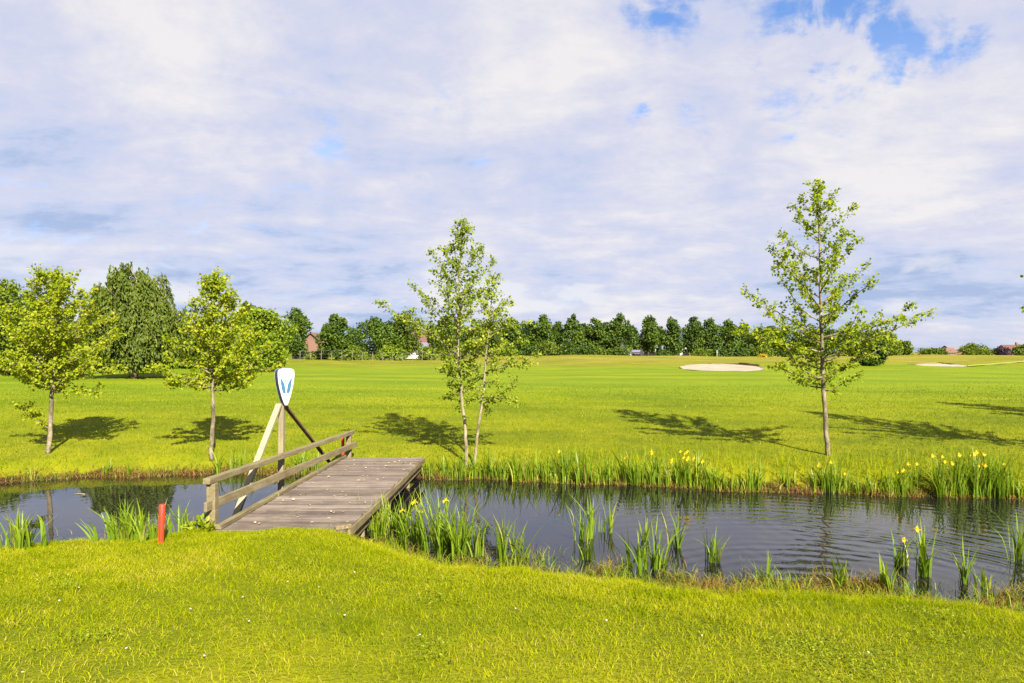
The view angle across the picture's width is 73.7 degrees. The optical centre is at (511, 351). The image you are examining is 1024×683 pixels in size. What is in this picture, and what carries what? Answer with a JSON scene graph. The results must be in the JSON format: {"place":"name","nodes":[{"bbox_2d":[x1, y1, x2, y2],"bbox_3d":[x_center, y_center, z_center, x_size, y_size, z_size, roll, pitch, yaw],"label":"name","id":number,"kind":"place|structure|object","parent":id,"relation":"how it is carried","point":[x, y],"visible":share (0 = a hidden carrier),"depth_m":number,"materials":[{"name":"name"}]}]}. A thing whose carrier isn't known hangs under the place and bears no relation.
{"place":"outdoors","nodes":[
{"label":"outdoors","id":0,"kind":"place"},
{"bbox_2d":[0,352,1023,682],"bbox_3d":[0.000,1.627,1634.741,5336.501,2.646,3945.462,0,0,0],"label":"ground","id":1,"kind":"structure","parent":0,"point":[604,374],"depth_m":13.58,"materials":[{"name":"green plant"}]},
{"bbox_2d":[0,508,56,550],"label":"iris plant","id":2,"kind":"object","parent":1,"relation":"on","point":[21,537],"visible":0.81,"depth_m":7.16,"materials":[{"name":"green plant"}]},
{"bbox_2d":[0,278,77,375],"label":"round tree","id":3,"kind":"object","parent":1,"relation":"on","point":[7,292],"visible":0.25,"depth_m":37.92,"materials":[{"name":"green plant"}]},
{"bbox_2d":[16,301,75,364],"bbox_3d":[-25.341,-0.693,36.872,3.407,4.410,3.031,0,0,38],"label":"birch tree","id":4,"kind":"object","parent":1,"relation":"on","point":[25,313],"visible":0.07,"depth_m":36.37,"materials":[{"name":"green plant"}]},
{"bbox_2d":[0,263,130,453],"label":"young tree","id":5,"kind":"object","parent":1,"relation":"on","point":[45,317],"visible":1,"depth_m":13.59,"materials":[{"name":"green plant"}]},
{"bbox_2d":[76,489,156,543],"bbox_3d":[-4.246,1.839,7.506,0.908,0.607,0.725,0,0,38],"label":"iris plant","id":6,"kind":"object","parent":1,"relation":"on","point":[127,532],"visible":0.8,"depth_m":7.51,"materials":[{"name":"green plant"}]},
{"bbox_2d":[65,261,198,378],"bbox_3d":[-19.845,-1.664,35.724,6.811,6.314,5.716,0,0,0],"label":"willow tree","id":7,"kind":"object","parent":1,"relation":"on","point":[145,312],"visible":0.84,"depth_m":34.77,"materials":[{"name":"green plant"}]},
{"bbox_2d":[125,500,170,541],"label":"iris plant","id":8,"kind":"object","parent":1,"relation":"on","point":[152,531],"visible":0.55,"depth_m":7.54,"materials":[{"name":"green plant"}]},
{"bbox_2d":[158,504,164,542],"bbox_3d":[-3.632,1.839,7.080,0.066,0.520,0.062,0,0,0],"label":"hazard stake","id":9,"kind":"object","parent":1,"relation":"on","point":[161,524],"visible":0.74,"depth_m":7.06,"materials":[{"name":"red paint"}]},
{"bbox_2d":[165,327,210,368],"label":"dark bush","id":10,"kind":"object","parent":1,"relation":"on","point":[198,358],"visible":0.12,"depth_m":48.60,"materials":[{"name":"green plant"}]},
{"bbox_2d":[180,513,216,531],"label":"dock plant","id":11,"kind":"object","parent":1,"relation":"on","point":[199,522],"visible":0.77,"depth_m":7.96,"materials":[{"name":"green plant"}]},
{"bbox_2d":[142,266,283,460],"bbox_3d":[-5.875,0.237,13.933,2.237,4.007,2.522,0,0,22],"label":"young tree","id":12,"kind":"object","parent":1,"relation":"on","point":[222,360],"visible":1,"depth_m":13.75,"materials":[{"name":"green plant"}]},
{"bbox_2d":[195,443,243,473],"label":"iris plant","id":13,"kind":"object","parent":1,"relation":"on","point":[218,467],"visible":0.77,"depth_m":13.52,"materials":[{"name":"green plant"}]},
{"bbox_2d":[219,306,298,370],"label":"round shrub","id":14,"kind":"object","parent":1,"relation":"on","point":[264,320],"visible":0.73,"depth_m":44.25,"materials":[{"name":"green plant"}]},
{"bbox_2d":[279,307,313,358],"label":"tree","id":15,"kind":"object","parent":1,"relation":"on","point":[300,319],"visible":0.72,"depth_m":102.67,"materials":[{"name":"green plant"}]},
{"bbox_2d":[203,430,424,537],"bbox_3d":[-2.630,2.240,10.759,1.772,1.520,5.941,0,0,2],"label":"footbridge","id":16,"kind":"object","parent":1,"relation":"on","point":[273,510],"visible":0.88,"depth_m":9.52,"materials":[{"name":"brown wood"}]},
{"bbox_2d":[232,368,330,515],"bbox_3d":[-3.406,1.548,10.885,0.304,2.605,3.740,0,0,5],"label":"footbridge sign","id":17,"kind":"object","parent":16,"relation":"attached to","point":[284,379],"visible":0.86,"depth_m":10.26,"materials":[{"name":"wood"}]},
{"bbox_2d":[314,313,356,359],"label":"tree","id":18,"kind":"object","parent":1,"relation":"on","point":[332,336],"visible":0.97,"depth_m":91.35,"materials":[{"name":"green plant"}]},
{"bbox_2d":[332,344,369,360],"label":"field bush","id":19,"kind":"object","parent":1,"relation":"on","point":[353,351],"visible":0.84,"depth_m":90.90,"materials":[{"name":"green plant"}]},
{"bbox_2d":[355,316,403,357],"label":"tree","id":20,"kind":"object","parent":1,"relation":"on","point":[379,333],"visible":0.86,"depth_m":98.86,"materials":[{"name":"green plant"}]},
{"bbox_2d":[362,500,396,540],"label":"iris plant","id":21,"kind":"object","parent":1,"relation":"on","point":[378,527],"visible":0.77,"depth_m":8.80,"materials":[{"name":"green plant"}]},
{"bbox_2d":[374,344,407,360],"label":"field bush","id":22,"kind":"object","parent":1,"relation":"on","point":[394,350],"visible":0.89,"depth_m":87.55,"materials":[{"name":"green plant"}]},
{"bbox_2d":[388,310,426,358],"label":"tree","id":23,"kind":"object","parent":1,"relation":"on","point":[411,345],"visible":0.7,"depth_m":101.36,"materials":[{"name":"green plant"}]},
{"bbox_2d":[371,483,475,554],"bbox_3d":[-1.023,2.037,8.356,1.077,0.867,1.032,0,0,34],"label":"iris plant","id":24,"kind":"object","parent":1,"relation":"on","point":[421,540],"visible":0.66,"depth_m":8.26,"materials":[{"name":"green plant"}]},
{"bbox_2d":[415,345,440,359],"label":"field bush","id":25,"kind":"object","parent":1,"relation":"on","point":[427,349],"visible":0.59,"depth_m":99.27,"materials":[{"name":"green plant"}]},
{"bbox_2d":[405,482,480,559],"bbox_3d":[-0.753,2.006,8.062,1.024,0.929,1.053,0,0,0],"label":"iris plant","id":26,"kind":"object","parent":1,"relation":"on","point":[435,546],"visible":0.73,"depth_m":8.08,"materials":[{"name":"green plant"}]},
{"bbox_2d":[426,314,461,351],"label":"tree","id":27,"kind":"object","parent":1,"relation":"on","point":[437,344],"visible":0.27,"depth_m":109.06,"materials":[{"name":"green plant"}]},
{"bbox_2d":[372,215,542,466],"bbox_3d":[-0.935,-0.178,13.233,2.810,5.003,2.311,0,0,22],"label":"young tree","id":28,"kind":"object","parent":1,"relation":"on","point":[451,369],"visible":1,"depth_m":13.21,"materials":[{"name":"green plant"}]},
{"bbox_2d":[437,494,491,559],"bbox_3d":[-0.598,2.093,8.202,0.849,0.755,1.098,0,0,0],"label":"iris plant","id":29,"kind":"object","parent":1,"relation":"on","point":[457,544],"visible":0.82,"depth_m":8.06,"materials":[{"name":"green plant"}]},
{"bbox_2d":[461,451,489,478],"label":"iris plant","id":30,"kind":"object","parent":1,"relation":"on","point":[473,469],"visible":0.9,"depth_m":12.93,"materials":[{"name":"green plant"}]},
{"bbox_2d":[466,522,485,556],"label":"iris plant","id":31,"kind":"object","parent":1,"relation":"on","point":[476,546],"visible":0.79,"depth_m":8.00,"materials":[{"name":"green plant"}]},
{"bbox_2d":[460,498,522,562],"bbox_3d":[-0.245,2.044,7.920,0.810,0.780,0.475,0,0,45],"label":"iris plant","id":32,"kind":"object","parent":1,"relation":"on","point":[501,546],"visible":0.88,"depth_m":7.79,"materials":[{"name":"green plant"}]},
{"bbox_2d":[475,323,507,356],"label":"tree","id":33,"kind":"object","parent":1,"relation":"on","point":[494,340],"visible":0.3,"depth_m":128.73,"materials":[{"name":"green plant"}]},
{"bbox_2d":[7,569,982,682],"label":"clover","id":34,"kind":"object","parent":1,"relation":"on","point":[829,678],"visible":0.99,"depth_m":4.38,"materials":[{"name":"green plant"}]},
{"bbox_2d":[483,447,518,480],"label":"iris plant","id":35,"kind":"object","parent":1,"relation":"on","point":[492,473],"visible":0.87,"depth_m":12.88,"materials":[{"name":"green plant"}]},
{"bbox_2d":[0,379,1023,484],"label":"meadow grass","id":36,"kind":"structure","parent":1,"relation":"on","point":[673,455],"depth_m":16.70,"materials":[{"name":"green plant"}]},
{"bbox_2d":[0,460,1023,614],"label":"bank weeds","id":37,"kind":"object","parent":1,"relation":"on","point":[873,582],"visible":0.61,"depth_m":7.42,"materials":[{"name":"green plant"}]},
{"bbox_2d":[501,316,529,353],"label":"tree","id":38,"kind":"object","parent":1,"relation":"on","point":[512,335],"visible":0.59,"depth_m":136.53,"materials":[{"name":"green plant"}]},
{"bbox_2d":[508,445,535,481],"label":"iris plant","id":39,"kind":"object","parent":1,"relation":"on","point":[521,471],"visible":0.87,"depth_m":12.64,"materials":[{"name":"green plant"}]},
{"bbox_2d":[504,519,540,560],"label":"iris plant","id":40,"kind":"object","parent":1,"relation":"on","point":[519,546],"visible":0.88,"depth_m":7.84,"materials":[{"name":"green plant"}]},
{"bbox_2d":[527,314,554,352],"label":"tree","id":41,"kind":"object","parent":1,"relation":"on","point":[538,333],"visible":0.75,"depth_m":139.31,"materials":[{"name":"green plant"}]},
{"bbox_2d":[530,447,564,481],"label":"iris plant","id":42,"kind":"object","parent":1,"relation":"on","point":[548,461],"visible":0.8,"depth_m":12.63,"materials":[{"name":"green plant"}]},
{"bbox_2d":[530,340,567,355],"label":"bush","id":43,"kind":"object","parent":1,"relation":"on","point":[548,351],"visible":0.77,"depth_m":129.94,"materials":[{"name":"green plant"}]},
{"bbox_2d":[549,321,564,354],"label":"tree","id":44,"kind":"object","parent":1,"relation":"on","point":[556,328],"visible":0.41,"depth_m":147.56,"materials":[{"name":"green plant"}]},
{"bbox_2d":[547,444,584,483],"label":"iris plant","id":45,"kind":"object","parent":1,"relation":"on","point":[567,467],"visible":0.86,"depth_m":12.51,"materials":[{"name":"green plant"}]},
{"bbox_2d":[553,341,581,354],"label":"bush","id":46,"kind":"object","parent":1,"relation":"on","point":[567,347],"visible":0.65,"depth_m":129.90,"materials":[{"name":"green plant"}]},
{"bbox_2d":[555,313,586,347],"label":"tree","id":47,"kind":"object","parent":1,"relation":"on","point":[573,327],"visible":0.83,"depth_m":143.61,"materials":[{"name":"green plant"}]},
{"bbox_2d":[566,446,599,484],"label":"iris plant","id":48,"kind":"object","parent":1,"relation":"on","point":[578,471],"visible":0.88,"depth_m":12.39,"materials":[{"name":"green plant"}]},
{"bbox_2d":[572,343,598,354],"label":"bush","id":49,"kind":"object","parent":1,"relation":"on","point":[585,349],"visible":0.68,"depth_m":130.32,"materials":[{"name":"green plant"}]},
{"bbox_2d":[581,317,610,350],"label":"tree","id":50,"kind":"object","parent":1,"relation":"on","point":[596,336],"visible":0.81,"depth_m":146.01,"materials":[{"name":"green plant"}]},
{"bbox_2d":[599,453,613,484],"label":"iris plant","id":51,"kind":"object","parent":1,"relation":"on","point":[607,475],"visible":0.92,"depth_m":12.40,"materials":[{"name":"green plant"}]},
{"bbox_2d":[605,312,638,352],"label":"tree","id":52,"kind":"object","parent":1,"relation":"on","point":[617,335],"visible":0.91,"depth_m":150.51,"materials":[{"name":"green plant"}]},
{"bbox_2d":[611,451,642,484],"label":"iris plant","id":53,"kind":"object","parent":1,"relation":"on","point":[625,472],"visible":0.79,"depth_m":12.45,"materials":[{"name":"green plant"}]},
{"bbox_2d":[617,446,662,484],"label":"iris plant","id":54,"kind":"object","parent":1,"relation":"on","point":[633,479],"visible":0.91,"depth_m":12.28,"materials":[{"name":"green plant"}]},
{"bbox_2d":[614,515,680,575],"bbox_3d":[1.564,2.152,7.476,0.936,0.636,0.594,0,0,-22],"label":"iris plant","id":55,"kind":"object","parent":1,"relation":"on","point":[655,560],"visible":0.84,"depth_m":7.52,"materials":[{"name":"green plant"}]},
{"bbox_2d":[633,314,661,355],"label":"tree","id":56,"kind":"object","parent":1,"relation":"on","point":[648,344],"visible":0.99,"depth_m":152.45,"materials":[{"name":"green plant"}]},
{"bbox_2d":[642,446,673,485],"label":"iris plant","id":57,"kind":"object","parent":1,"relation":"on","point":[654,476],"visible":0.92,"depth_m":12.23,"materials":[{"name":"green plant"}]},
{"bbox_2d":[657,316,683,352],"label":"tree","id":58,"kind":"object","parent":1,"relation":"on","point":[670,340],"visible":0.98,"depth_m":154.54,"materials":[{"name":"green plant"}]},
{"bbox_2d":[661,450,699,486],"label":"iris plant","id":59,"kind":"object","parent":1,"relation":"on","point":[675,470],"visible":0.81,"depth_m":12.15,"materials":[{"name":"green plant"}]},
{"bbox_2d":[668,449,710,486],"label":"iris plant","id":60,"kind":"object","parent":1,"relation":"on","point":[696,467],"visible":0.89,"depth_m":12.08,"materials":[{"name":"green plant"}]},
{"bbox_2d":[679,316,706,353],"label":"tree","id":61,"kind":"object","parent":1,"relation":"on","point":[691,329],"visible":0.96,"depth_m":156.59,"materials":[{"name":"green plant"}]},
{"bbox_2d":[685,458,720,489],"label":"iris plant","id":62,"kind":"object","parent":1,"relation":"on","point":[707,471],"visible":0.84,"depth_m":11.95,"materials":[{"name":"green plant"}]},
{"bbox_2d":[384,455,1023,609],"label":"plants","id":63,"kind":"object","parent":1,"relation":"on","point":[730,482],"visible":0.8,"depth_m":11.54,"materials":[{"name":"green plant"}]},
{"bbox_2d":[697,317,724,350],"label":"tree","id":64,"kind":"object","parent":1,"relation":"on","point":[711,329],"visible":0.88,"depth_m":159.08,"materials":[{"name":"green plant"}]},
{"bbox_2d":[680,364,763,370],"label":"sand bunker","id":65,"kind":"object","parent":1,"relation":"on","point":[719,367],"visible":0.98,"depth_m":58.63},
{"bbox_2d":[709,347,736,356],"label":"bush","id":66,"kind":"object","parent":1,"relation":"on","point":[720,352],"visible":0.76,"depth_m":130.03,"materials":[{"name":"green plant"}]},
{"bbox_2d":[716,318,742,352],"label":"tree","id":67,"kind":"object","parent":1,"relation":"on","point":[732,342],"visible":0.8,"depth_m":161.12,"materials":[{"name":"green plant"}]},
{"bbox_2d":[734,323,755,349],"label":"tree","id":68,"kind":"object","parent":1,"relation":"on","point":[746,342],"visible":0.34,"depth_m":162.97,"materials":[{"name":"green plant"}]},
{"bbox_2d":[728,459,768,491],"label":"iris plant","id":69,"kind":"object","parent":1,"relation":"on","point":[750,484],"visible":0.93,"depth_m":11.75,"materials":[{"name":"green plant"}]},
{"bbox_2d":[745,345,774,356],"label":"bush","id":70,"kind":"object","parent":1,"relation":"on","point":[757,351],"visible":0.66,"depth_m":129.81,"materials":[{"name":"green plant"}]},
{"bbox_2d":[768,324,805,356],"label":"belt tree","id":71,"kind":"object","parent":1,"relation":"on","point":[788,336],"visible":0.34,"depth_m":148.69,"materials":[{"name":"green plant"}]},
{"bbox_2d":[791,328,819,356],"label":"belt tree","id":72,"kind":"object","parent":1,"relation":"on","point":[808,343],"visible":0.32,"depth_m":150.45,"materials":[{"name":"green plant"}]},
{"bbox_2d":[805,454,832,490],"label":"iris plant","id":73,"kind":"object","parent":1,"relation":"on","point":[810,478],"visible":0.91,"depth_m":11.74,"materials":[{"name":"green plant"}]},
{"bbox_2d":[808,451,844,492],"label":"iris plant","id":74,"kind":"object","parent":1,"relation":"on","point":[830,483],"visible":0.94,"depth_m":11.63,"materials":[{"name":"green plant"}]},
{"bbox_2d":[815,327,844,356],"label":"belt tree","id":75,"kind":"object","parent":1,"relation":"on","point":[829,331],"visible":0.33,"depth_m":152.41,"materials":[{"name":"green plant"}]},
{"bbox_2d":[731,177,937,455],"bbox_3d":[6.134,-0.669,13.163,3.403,5.433,2.835,0,0,35],"label":"young tree","id":76,"kind":"object","parent":1,"relation":"on","point":[848,330],"visible":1,"depth_m":13.15,"materials":[{"name":"green plant"}]},
{"bbox_2d":[829,551,845,587],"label":"iris plant","id":77,"kind":"object","parent":1,"relation":"on","point":[841,571],"visible":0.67,"depth_m":6.93,"materials":[{"name":"green plant"}]},
{"bbox_2d":[853,339,891,365],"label":"dark bush","id":78,"kind":"object","parent":1,"relation":"on","point":[878,361],"visible":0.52,"depth_m":57.43,"materials":[{"name":"green plant"}]},
{"bbox_2d":[860,546,906,594],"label":"iris plant","id":79,"kind":"object","parent":1,"relation":"on","point":[884,580],"visible":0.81,"depth_m":6.76,"materials":[{"name":"green plant"}]},
{"bbox_2d":[882,331,903,355],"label":"belt tree","id":80,"kind":"object","parent":1,"relation":"on","point":[895,347],"visible":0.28,"depth_m":158.27,"materials":[{"name":"green plant"}]},
{"bbox_2d":[894,340,913,354],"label":"belt tree","id":81,"kind":"object","parent":1,"relation":"on","point":[907,349],"visible":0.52,"depth_m":160.60,"materials":[{"name":"green plant"}]},
{"bbox_2d":[891,454,926,496],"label":"iris plant","id":82,"kind":"object","parent":1,"relation":"on","point":[903,490],"visible":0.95,"depth_m":11.38,"materials":[{"name":"green plant"}]},
{"bbox_2d":[915,347,950,354],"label":"bush","id":83,"kind":"object","parent":1,"relation":"on","point":[929,350],"visible":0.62,"depth_m":178.94,"materials":[{"name":"green plant"}]},
{"bbox_2d":[923,450,956,497],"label":"iris plant","id":84,"kind":"object","parent":1,"relation":"on","point":[938,486],"visible":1,"depth_m":11.30,"materials":[{"name":"green plant"}]},
{"bbox_2d":[926,440,975,497],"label":"iris plant","id":85,"kind":"object","parent":1,"relation":"on","point":[963,479],"visible":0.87,"depth_m":11.26,"materials":[{"name":"green plant"}]},
{"bbox_2d":[940,446,988,496],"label":"iris plant","id":86,"kind":"object","parent":1,"relation":"on","point":[968,462],"visible":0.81,"depth_m":11.27,"materials":[{"name":"green plant"}]},
{"bbox_2d":[946,446,1002,498],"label":"iris plant","id":87,"kind":"object","parent":1,"relation":"on","point":[975,487],"visible":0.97,"depth_m":11.19,"materials":[{"name":"green plant"}]},
{"bbox_2d":[954,342,994,354],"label":"bush","id":88,"kind":"object","parent":1,"relation":"on","point":[969,348],"visible":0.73,"depth_m":188.62,"materials":[{"name":"green plant"}]},
{"bbox_2d":[961,446,1010,498],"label":"iris plant","id":89,"kind":"object","parent":1,"relation":"on","point":[990,486],"visible":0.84,"depth_m":11.21,"materials":[{"name":"green plant"}]},
{"bbox_2d":[971,447,1020,497],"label":"iris plant","id":90,"kind":"object","parent":1,"relation":"on","point":[998,467],"visible":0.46,"depth_m":11.26,"materials":[{"name":"green plant"}]},
{"bbox_2d":[983,455,1023,498],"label":"iris plant","id":91,"kind":"object","parent":1,"relation":"on","point":[1004,484],"visible":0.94,"depth_m":11.19,"materials":[{"name":"green plant"}]},
{"bbox_2d":[0,474,1023,612],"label":"water","id":92,"kind":"structure","parent":0,"point":[801,531],"depth_m":9.72,"materials":[{"name":"liquid"}]},
{"bbox_2d":[147,500,191,533],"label":"iris plant","id":93,"kind":"object","parent":92,"relation":"in","point":[180,523],"visible":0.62,"depth_m":9.03,"materials":[{"name":"green plant"}]},
{"bbox_2d":[378,486,424,533],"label":"iris plant","id":94,"kind":"object","parent":92,"relation":"in","point":[389,521],"visible":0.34,"depth_m":9.12,"materials":[{"name":"green plant"}]},
{"bbox_2d":[376,489,434,544],"bbox_3d":[-1.310,2.114,8.717,0.674,0.712,0.918,0,0,29],"label":"iris plant","id":95,"kind":"object","parent":92,"relation":"in","point":[410,538],"visible":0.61,"depth_m":8.57,"materials":[{"name":"green plant"}]},
{"bbox_2d":[565,497,598,541],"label":"iris plant","id":96,"kind":"object","parent":92,"relation":"in","point":[589,530],"visible":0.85,"depth_m":8.74,"materials":[{"name":"green plant"}]},
{"bbox_2d":[572,497,620,533],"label":"iris plant","id":97,"kind":"object","parent":92,"relation":"in","point":[610,522],"visible":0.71,"depth_m":9.08,"materials":[{"name":"green plant"}]},
{"bbox_2d":[661,507,690,548],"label":"iris plant","id":98,"kind":"object","parent":92,"relation":"in","point":[678,541],"visible":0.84,"depth_m":8.37,"materials":[{"name":"green plant"}]},
{"bbox_2d":[696,526,731,563],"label":"iris plant","id":99,"kind":"object","parent":92,"relation":"in","point":[711,555],"visible":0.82,"depth_m":7.79,"materials":[{"name":"green plant"}]},
{"bbox_2d":[887,531,914,566],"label":"iris plant","id":100,"kind":"object","parent":92,"relation":"in","point":[899,558],"visible":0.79,"depth_m":7.65,"materials":[{"name":"green plant"}]},
{"bbox_2d":[897,518,972,577],"bbox_3d":[4.446,2.109,7.265,0.501,0.722,0.682,0,0,-21],"label":"iris plant","id":101,"kind":"object","parent":92,"relation":"in","point":[924,569],"visible":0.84,"depth_m":7.30,"materials":[{"name":"green plant"}]},
{"bbox_2d":[945,537,977,583],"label":"iris plant","id":102,"kind":"object","parent":92,"relation":"in","point":[964,576],"visible":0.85,"depth_m":7.08,"materials":[{"name":"green plant"}]},
{"bbox_2d":[963,563,995,588],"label":"iris plant","id":103,"kind":"object","parent":92,"relation":"in","point":[982,582],"visible":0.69,"depth_m":6.93,"materials":[{"name":"green plant"}]},
{"bbox_2d":[984,505,1023,561],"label":"iris plant","id":104,"kind":"object","parent":92,"relation":"in","point":[1018,548],"visible":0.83,"depth_m":7.89,"materials":[{"name":"green plant"}]},
{"bbox_2d":[0,0,1023,351],"label":"sky","id":105,"kind":"structure","parent":0,"point":[637,159],"materials":[{"name":"white"}]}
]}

